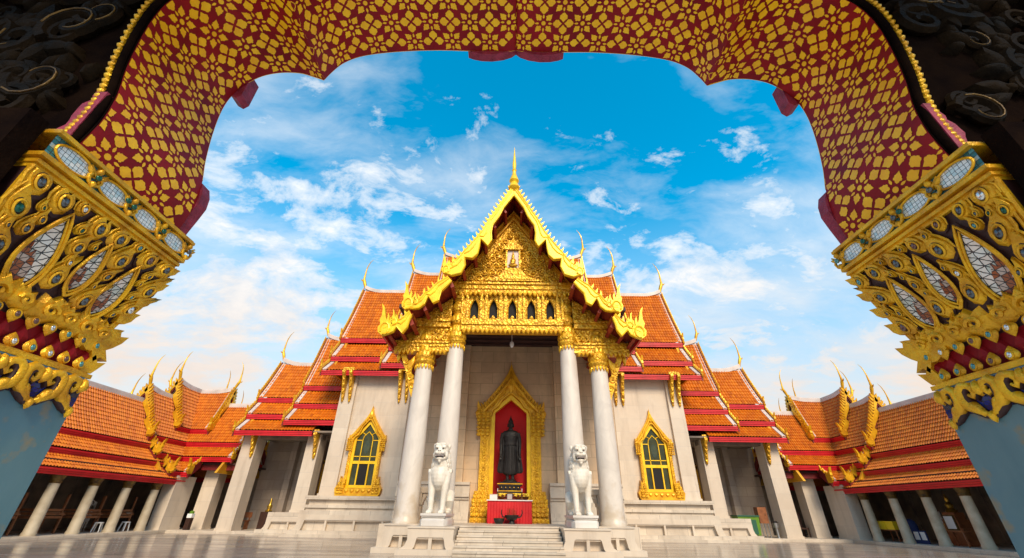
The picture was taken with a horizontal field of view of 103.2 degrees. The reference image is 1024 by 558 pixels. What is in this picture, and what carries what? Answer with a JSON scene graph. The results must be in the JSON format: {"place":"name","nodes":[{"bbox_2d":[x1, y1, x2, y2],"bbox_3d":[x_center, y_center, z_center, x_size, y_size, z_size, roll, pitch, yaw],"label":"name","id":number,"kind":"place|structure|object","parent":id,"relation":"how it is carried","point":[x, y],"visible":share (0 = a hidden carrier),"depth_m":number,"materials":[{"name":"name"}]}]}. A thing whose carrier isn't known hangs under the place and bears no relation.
{"place":"outdoors","nodes":[
{"label":"outdoors","id":0,"kind":"place"},
{"bbox_2d":[242,512,252,529],"bbox_3d":[-17.210,14.923,25.085,1.800,0.920,0.410,1,-30,0],"label":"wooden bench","id":1,"kind":"object","parent":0,"point":[249,516],"visible":0.36,"depth_m":25.28,"materials":[{"name":"brown wood"}]},
{"bbox_2d":[0,533,1019,557],"bbox_3d":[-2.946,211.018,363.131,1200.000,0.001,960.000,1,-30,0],"label":"ground","id":2,"kind":"structure","parent":0,"point":[168,545],"depth_m":15.40,"materials":[{"name":"stone"}]},
{"bbox_2d":[0,353,269,542],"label":"cloister gallery","id":3,"kind":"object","parent":2,"relation":"on","point":[168,458],"visible":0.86,"depth_m":23.29,"materials":[{"name":"tile"}]},
{"bbox_2d":[5,514,20,535],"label":"wooden table","id":4,"kind":"object","parent":3,"relation":"on","point":[14,518],"visible":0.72,"depth_m":16.92,"materials":[{"name":"brown wood"}]},
{"bbox_2d":[14,492,28,513],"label":"wooden table","id":5,"kind":"object","parent":4,"relation":"on","point":[21,504],"visible":0.48,"depth_m":17.26,"materials":[{"name":"brown wood"}]},
{"bbox_2d":[8,513,64,534],"bbox_3d":[-21.154,10.863,18.015,0.840,0.790,1.440,2,-30,-1],"label":"wooden table","id":6,"kind":"object","parent":3,"relation":"on","point":[45,517],"visible":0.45,"depth_m":18.37,"materials":[{"name":"brown wood"}]},
{"bbox_2d":[19,494,71,513],"bbox_3d":[-21.194,10.168,18.393,0.840,0.790,1.440,2,-30,-2],"label":"wooden table","id":7,"kind":"object","parent":6,"relation":"on","point":[31,509],"visible":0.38,"depth_m":18.33,"materials":[{"name":"brown wood"}]},
{"bbox_2d":[51,513,101,532],"bbox_3d":[-21.117,11.824,19.678,0.840,0.790,1.440,1,-30,0],"label":"wooden table","id":8,"kind":"object","parent":3,"relation":"on","point":[98,516],"visible":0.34,"depth_m":19.79,"materials":[{"name":"brown wood"}]},
{"bbox_2d":[60,495,106,513],"bbox_3d":[-21.157,11.129,20.055,0.840,0.790,1.440,2,-30,-2],"label":"wooden table","id":9,"kind":"object","parent":8,"relation":"on","point":[94,511],"visible":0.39,"depth_m":20.05,"materials":[{"name":"brown wood"}]},
{"bbox_2d":[90,522,104,531],"bbox_3d":[-20.473,12.240,20.020,0.349,0.434,0.342,13,-32,-20],"label":"plastic stool","id":10,"kind":"object","parent":3,"relation":"on","point":[101,523],"visible":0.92,"depth_m":20.02,"materials":[{"name":"white plastic"}]},
{"bbox_2d":[89,514,133,530],"bbox_3d":[-21.080,12.774,21.323,0.840,0.790,1.440,1,-30,0],"label":"wooden table","id":11,"kind":"object","parent":3,"relation":"on","point":[121,516],"visible":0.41,"depth_m":21.48,"materials":[{"name":"brown wood"}]},
{"bbox_2d":[98,496,137,513],"bbox_3d":[-21.121,12.089,21.718,0.840,0.790,1.440,2,-30,-2],"label":"wooden table","id":12,"kind":"object","parent":11,"relation":"on","point":[108,511],"visible":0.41,"depth_m":21.48,"materials":[{"name":"brown wood"}]},
{"bbox_2d":[117,521,130,530],"bbox_3d":[-20.434,13.016,21.362,0.349,0.434,0.342,1,-30,0],"label":"plastic stool","id":13,"kind":"object","parent":3,"relation":"on","point":[124,526],"visible":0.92,"depth_m":21.33,"materials":[{"name":"white plastic"}]},
{"bbox_2d":[182,511,194,529],"bbox_3d":[-18.747,13.982,23.532,0.272,0.960,0.272,1,-30,0],"label":"water cooler","id":14,"kind":"object","parent":3,"relation":"on","point":[189,520],"visible":0.99,"depth_m":23.46,"materials":[{"name":"brown wood"}]},
{"bbox_2d":[256,499,272,528],"bbox_3d":[-15.509,14.849,25.713,0.700,1.720,0.500,1,-30,0],"label":"statue","id":15,"kind":"object","parent":3,"relation":"on","point":[262,520],"visible":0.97,"depth_m":25.41,"materials":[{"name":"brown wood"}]},
{"bbox_2d":[213,147,804,557],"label":"temple","id":16,"kind":"structure","parent":2,"relation":"on","point":[533,331],"depth_m":22.23,"materials":[{"name":"stone"}]},
{"bbox_2d":[334,405,386,495],"bbox_3d":[-8.772,10.091,24.264,2.640,5.095,0.660,1,-30,0],"label":"window","id":17,"kind":"structure","parent":16,"relation":"in","point":[365,447],"depth_m":23.94,"materials":[{"name":"gold metal"}]},
{"bbox_2d":[419,442,454,526],"bbox_3d":[-2.653,7.542,15.011,1.008,2.719,1.771,-1,-30,3],"label":"stone lion","id":18,"kind":"object","parent":16,"relation":"on","point":[440,471],"visible":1,"depth_m":14.56},
{"bbox_2d":[494,518,504,523],"bbox_3d":[-0.597,10.494,17.608,0.481,0.220,0.481,1,-30,0],"label":"bronze bowl","id":19,"kind":"object","parent":16,"relation":"on","point":[498,520],"visible":1,"depth_m":17.45,"materials":[{"name":"brown metal"}]},
{"bbox_2d":[487,500,532,523],"bbox_3d":[-0.147,10.523,18.358,2.080,0.930,0.580,1,-30,0],"label":"altar table","id":20,"kind":"object","parent":16,"relation":"on","point":[495,508],"visible":0.81,"depth_m":18.18,"materials":[{"name":"red fabric"}]},
{"bbox_2d":[490,494,496,499],"bbox_3d":[-0.880,10.007,18.638,0.350,0.225,0.270,1,-30,0],"label":"white box","id":21,"kind":"object","parent":20,"relation":"on","point":[493,496],"visible":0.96,"depth_m":18.52,"materials":[{"name":"white paper"}]},
{"bbox_2d":[498,493,505,499],"bbox_3d":[-0.499,9.986,18.653,0.350,0.286,0.290,1,-30,0],"label":"flower bowl","id":22,"kind":"object","parent":20,"relation":"on","point":[501,497],"visible":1,"depth_m":18.60,"materials":[{"name":"gold metal"}]},
{"bbox_2d":[507,493,512,499],"bbox_3d":[-0.140,10.014,18.677,0.280,0.270,0.035,1,-30,0],"label":"picture frame","id":23,"kind":"object","parent":20,"relation":"on","point":[509,496],"visible":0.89,"depth_m":18.66,"materials":[{"name":"white wood"}]},
{"bbox_2d":[514,493,520,499],"bbox_3d":[0.220,9.996,18.653,0.350,0.286,0.290,1,-30,0],"label":"flower bowl","id":24,"kind":"object","parent":20,"relation":"on","point":[516,497],"visible":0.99,"depth_m":18.61,"materials":[{"name":"gold metal"}]},
{"bbox_2d":[522,493,528,499],"bbox_3d":[0.600,10.005,18.651,0.350,0.277,0.290,1,-30,0],"label":"flower bowl","id":25,"kind":"object","parent":20,"relation":"on","point":[526,497],"visible":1,"depth_m":18.60,"materials":[{"name":"gold metal"}]},
{"bbox_2d":[498,496,523,499],"bbox_3d":[-0.154,11.014,19.419,1.640,1.100,1.550,1,-30,0],"label":"statue stand","id":26,"kind":"object","parent":16,"relation":"on","point":[505,498],"depth_m":19.00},
{"bbox_2d":[497,417,522,495],"bbox_3d":[-0.122,8.777,20.391,1.273,3.732,0.815,1,-30,0],"label":"buddha statue","id":27,"kind":"object","parent":26,"relation":"on","point":[510,461],"visible":0.99,"depth_m":20.13,"materials":[{"name":"brown metal"}]},
{"bbox_2d":[501,508,522,523],"bbox_3d":[-0.044,10.339,17.703,0.768,0.596,0.620,22,-36,-32],"label":"incense burner","id":28,"kind":"object","parent":16,"relation":"on","point":[511,518],"visible":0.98,"depth_m":17.53,"materials":[{"name":"brown metal"}]},
{"bbox_2d":[564,444,598,528],"bbox_3d":[2.442,7.613,15.011,1.009,2.719,1.771,2,-30,-3],"label":"stone lion","id":29,"kind":"object","parent":16,"relation":"on","point":[579,473],"visible":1,"depth_m":14.57},
{"bbox_2d":[634,409,684,500],"bbox_3d":[8.487,10.332,24.264,2.640,5.095,0.660,1,-30,0],"label":"window","id":30,"kind":"structure","parent":16,"relation":"in","point":[654,450],"depth_m":23.94,"materials":[{"name":"gold metal"}]},
{"bbox_2d":[751,360,1018,556],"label":"cloister gallery","id":31,"kind":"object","parent":2,"relation":"on","point":[855,470],"visible":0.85,"depth_m":23.39,"materials":[{"name":"tile"}]},
{"bbox_2d":[730,515,761,535],"bbox_3d":[13.699,14.465,23.745,1.280,1.120,0.880,1,-30,0],"label":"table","id":32,"kind":"object","parent":31,"relation":"on","point":[755,522],"visible":0.35,"depth_m":23.56,"materials":[{"name":"green"}]},
{"bbox_2d":[772,521,780,537],"bbox_3d":[15.348,14.560,23.588,0.331,0.840,0.340,1,-30,0],"label":"ash bin","id":33,"kind":"object","parent":31,"relation":"on","point":[775,525],"visible":0.94,"depth_m":23.56,"materials":[{"name":"silver metal"}]},
{"bbox_2d":[796,513,811,537],"bbox_3d":[17.790,15.200,25.098,0.560,1.300,0.580,1,-30,0],"label":"dark chair","id":34,"kind":"object","parent":31,"relation":"on","point":[800,521],"visible":0.45,"depth_m":25.25,"materials":[{"name":"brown wood"}]},
{"bbox_2d":[880,529,900,541],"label":"table","id":35,"kind":"object","parent":31,"relation":"on","point":[891,533],"visible":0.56,"depth_m":21.55,"materials":[{"name":"brown wood"}]},
{"bbox_2d":[877,521,886,528],"bbox_3d":[20.215,13.362,22.033,0.460,0.380,0.540,1,-30,0],"label":"yellow box","id":36,"kind":"object","parent":35,"relation":"on","point":[881,524],"visible":0.36,"depth_m":21.97,"materials":[{"name":"yellow plastic"}]},
{"bbox_2d":[884,521,898,529],"bbox_3d":[20.219,13.092,21.565,0.460,0.380,0.540,1,-30,0],"label":"yellow box","id":37,"kind":"object","parent":35,"relation":"on","point":[891,525],"visible":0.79,"depth_m":21.44,"materials":[{"name":"yellow plastic"}]},
{"bbox_2d":[946,530,974,547],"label":"table","id":38,"kind":"object","parent":31,"relation":"on","point":[952,531],"visible":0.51,"depth_m":18.10,"materials":[{"name":"brown wood"}]},
{"bbox_2d":[942,515,959,530],"bbox_3d":[20.195,11.237,18.733,0.060,0.620,0.540,1,-30,0],"label":"picture frame","id":39,"kind":"object","parent":38,"relation":"on","point":[950,522],"visible":0.93,"depth_m":18.70,"materials":[{"name":"white metal"}]},
{"bbox_2d":[941,494,980,546],"bbox_3d":[21.440,11.629,19.671,1.000,2.150,1.400,1,-30,0],"label":"shrine altar","id":40,"kind":"object","parent":31,"relation":"on","point":[963,523],"visible":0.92,"depth_m":19.15,"materials":[{"name":"brown wood"}]},
{"bbox_2d":[87,51,934,410],"label":"sky","id":41,"kind":"structure","parent":0,"point":[311,183],"materials":[{"name":"blue"}]},
{"bbox_2d":[0,0,1023,557],"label":"temple gate","id":42,"kind":"structure","parent":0,"point":[110,110],"depth_m":3.02,"materials":[{"name":"gold paint"}]},
{"bbox_2d":[753,507,771,537],"bbox_3d":[14.850,14.436,24.097,0.520,1.550,0.475,1,-30,0],"label":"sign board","id":43,"kind":"object","parent":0,"point":[761,512],"visible":0.99,"depth_m":24.07,"materials":[{"name":"brown wood"}]},
{"bbox_2d":[906,519,919,540],"bbox_3d":[20.423,12.841,20.695,0.530,1.050,0.530,1,-30,0],"label":"blue barrel","id":44,"kind":"object","parent":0,"point":[912,524],"visible":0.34,"depth_m":20.63,"materials":[{"name":"blue plastic"}]},
{"bbox_2d":[912,530,930,543],"bbox_3d":[20.166,12.754,20.051,0.075,0.550,0.720,1,-30,0],"label":"notice board","id":45,"kind":"object","parent":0,"point":[921,537],"visible":1,"depth_m":20.01,"materials":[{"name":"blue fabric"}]}
]}

